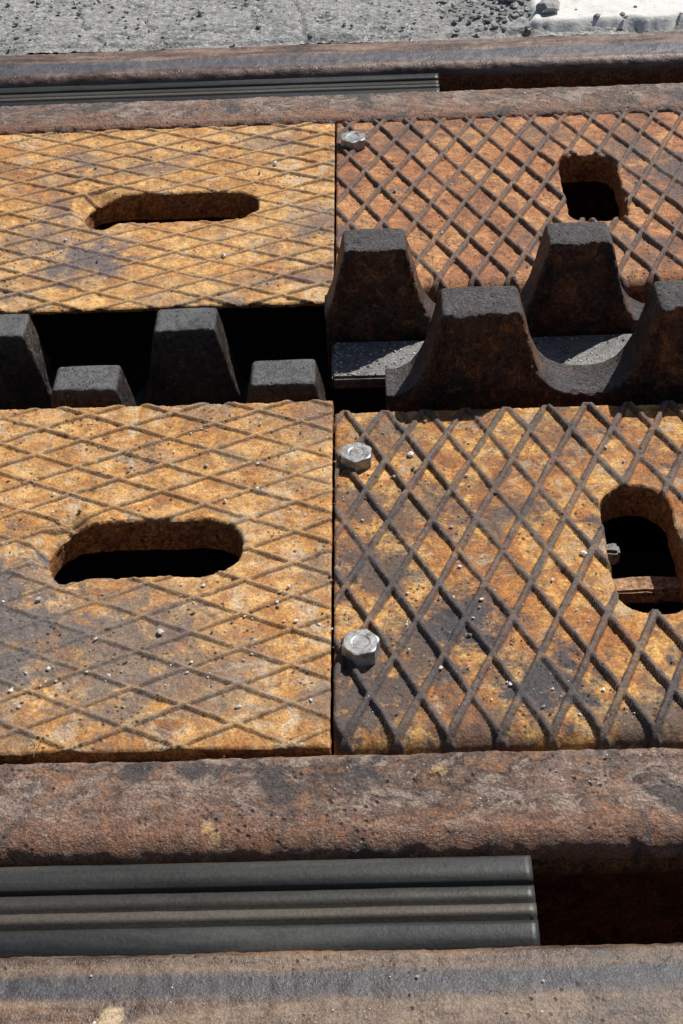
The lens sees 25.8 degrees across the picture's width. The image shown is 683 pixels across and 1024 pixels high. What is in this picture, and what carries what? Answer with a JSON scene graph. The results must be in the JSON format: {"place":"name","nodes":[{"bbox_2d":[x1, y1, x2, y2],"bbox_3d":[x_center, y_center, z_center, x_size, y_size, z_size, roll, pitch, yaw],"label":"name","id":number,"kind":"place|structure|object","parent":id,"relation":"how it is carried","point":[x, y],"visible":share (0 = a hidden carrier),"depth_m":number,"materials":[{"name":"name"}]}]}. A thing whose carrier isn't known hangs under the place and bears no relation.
{"place":"outdoors","nodes":[
{"label":"outdoors","id":0,"kind":"place"},
{"bbox_2d":[0,0,682,55],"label":"asphalt road","id":1,"kind":"structure","parent":0,"point":[224,17],"depth_m":2.57,"materials":[{"name":"grey asphalt"}]},
{"bbox_2d":[527,0,682,36],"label":"concrete slab","id":2,"kind":"structure","parent":1,"relation":"on","point":[647,15],"depth_m":2.51,"materials":[{"name":"white concrete"}]},
{"bbox_2d":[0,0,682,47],"bbox_3d":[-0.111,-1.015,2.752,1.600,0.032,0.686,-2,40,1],"label":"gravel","id":3,"kind":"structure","parent":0,"point":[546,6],"depth_m":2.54,"materials":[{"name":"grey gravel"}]},
{"bbox_2d":[29,248,682,754],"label":"track bed ground","id":4,"kind":"structure","parent":0,"point":[123,340],"depth_m":2.28,"materials":[{"name":"soil"}]},
{"bbox_2d":[0,308,248,409],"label":"rack rail","id":5,"kind":"object","parent":4,"relation":"on","point":[192,361],"visible":0.34,"depth_m":1.86,"materials":[{"name":"grey metal"}]},
{"bbox_2d":[51,359,334,566],"bbox_3d":[-0.805,-0.032,1.861,1.597,0.297,0.054,-2,40,1],"label":"rack rail","id":6,"kind":"object","parent":4,"relation":"on","point":[275,381],"visible":0.2,"depth_m":1.75,"materials":[{"name":"grey metal"}]},
{"bbox_2d":[0,747,682,945],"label":"steel rail","id":7,"kind":"object","parent":4,"relation":"on","point":[603,847],"visible":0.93,"depth_m":1.26,"materials":[{"name":"brown metal"}]},
{"bbox_2d":[0,399,334,764],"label":"tread plate","id":8,"kind":"object","parent":7,"relation":"on","point":[193,714],"visible":0.99,"depth_m":1.47,"materials":[{"name":"brown metal"}]},
{"bbox_2d":[0,855,539,957],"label":"rubber strip","id":9,"kind":"object","parent":7,"relation":"attached to","point":[441,903],"visible":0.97,"depth_m":1.20,"materials":[{"name":"grey rubber"}]},
{"bbox_2d":[333,400,682,754],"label":"tread plate","id":10,"kind":"object","parent":7,"relation":"on","point":[493,539],"visible":0.97,"depth_m":1.47,"materials":[{"name":"brown metal"}]},
{"bbox_2d":[341,442,371,472],"bbox_3d":[0.016,-0.056,1.617,0.033,0.024,0.037,-2,40,1],"label":"hex bolt","id":11,"kind":"object","parent":10,"relation":"on","point":[356,457],"visible":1,"depth_m":1.61,"materials":[{"name":"metal"}]},
{"bbox_2d":[341,629,379,667],"bbox_3d":[0.018,0.130,1.393,0.036,0.026,0.036,-2,40,1],"label":"hex bolt","id":12,"kind":"object","parent":10,"relation":"on","point":[360,648],"visible":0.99,"depth_m":1.38,"materials":[{"name":"metal"}]},
{"bbox_2d":[606,543,619,564],"bbox_3d":[0.272,0.044,1.550,0.035,0.021,0.017,-2,40,1],"label":"bolt","id":13,"kind":"object","parent":10,"relation":"attached to","point":[613,551],"visible":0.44,"depth_m":1.54,"materials":[{"name":"metal"}]},
{"bbox_2d":[613,576,681,603],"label":"support ledge","id":14,"kind":"object","parent":10,"relation":"attached to","point":[652,589],"visible":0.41,"depth_m":1.52,"materials":[{"name":"brown metal"}]},
{"bbox_2d":[0,942,682,1023],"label":"steel rail","id":15,"kind":"object","parent":4,"relation":"on","point":[616,984],"visible":1,"depth_m":1.13,"materials":[{"name":"metal"}]},
{"bbox_2d":[0,32,682,91],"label":"steel rail","id":16,"kind":"object","parent":4,"relation":"on","point":[559,61],"visible":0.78,"depth_m":2.42,"materials":[{"name":"brown metal"}]},
{"bbox_2d":[0,73,439,106],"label":"rubber strip","id":17,"kind":"object","parent":16,"relation":"attached to","point":[215,90],"visible":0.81,"depth_m":2.39,"materials":[{"name":"grey rubber"}]},
{"bbox_2d":[0,83,682,247],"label":"steel rail","id":18,"kind":"object","parent":4,"relation":"on","point":[588,200],"visible":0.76,"depth_m":2.29,"materials":[{"name":"brown metal"}]},
{"bbox_2d":[0,122,336,314],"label":"tread plate","id":19,"kind":"object","parent":18,"relation":"on","point":[182,264],"visible":0.98,"depth_m":2.05,"materials":[{"name":"brown metal"}]},
{"bbox_2d":[335,110,682,303],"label":"tread plate","id":20,"kind":"object","parent":18,"relation":"on","point":[616,152],"visible":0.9,"depth_m":2.08,"materials":[{"name":"brown metal"}]},
{"bbox_2d":[341,131,364,150],"bbox_3d":[0.017,-0.542,2.196,0.036,0.024,0.041,-2,40,1],"label":"hex bolt","id":21,"kind":"object","parent":20,"relation":"on","point":[350,140],"visible":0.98,"depth_m":2.18,"materials":[{"name":"metal"}]},
{"bbox_2d":[324,222,644,448],"bbox_3d":[0.787,-0.235,1.863,1.613,0.297,0.058,-2,40,1],"label":"rack rail","id":22,"kind":"object","parent":4,"relation":"on","point":[571,287],"visible":0.47,"depth_m":1.81,"materials":[{"name":"metal"}]},
{"bbox_2d":[385,280,682,411],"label":"rack rail","id":23,"kind":"object","parent":4,"relation":"on","point":[478,350],"visible":0.5,"depth_m":1.70,"materials":[{"name":"metal"}]},
{"bbox_2d":[332,334,631,388],"bbox_3d":[0.790,-0.201,1.798,1.604,0.019,0.079,-2,40,1],"label":"rack spacer plate","id":24,"kind":"object","parent":23,"relation":"on","point":[580,348],"visible":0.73,"depth_m":1.81,"materials":[{"name":"metal"}]},
{"bbox_2d":[0,88,678,1023],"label":"grit debris","id":25,"kind":"object","parent":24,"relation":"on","point":[160,632],"visible":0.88,"depth_m":1.55,"materials":[{"name":"stone"}]}
]}

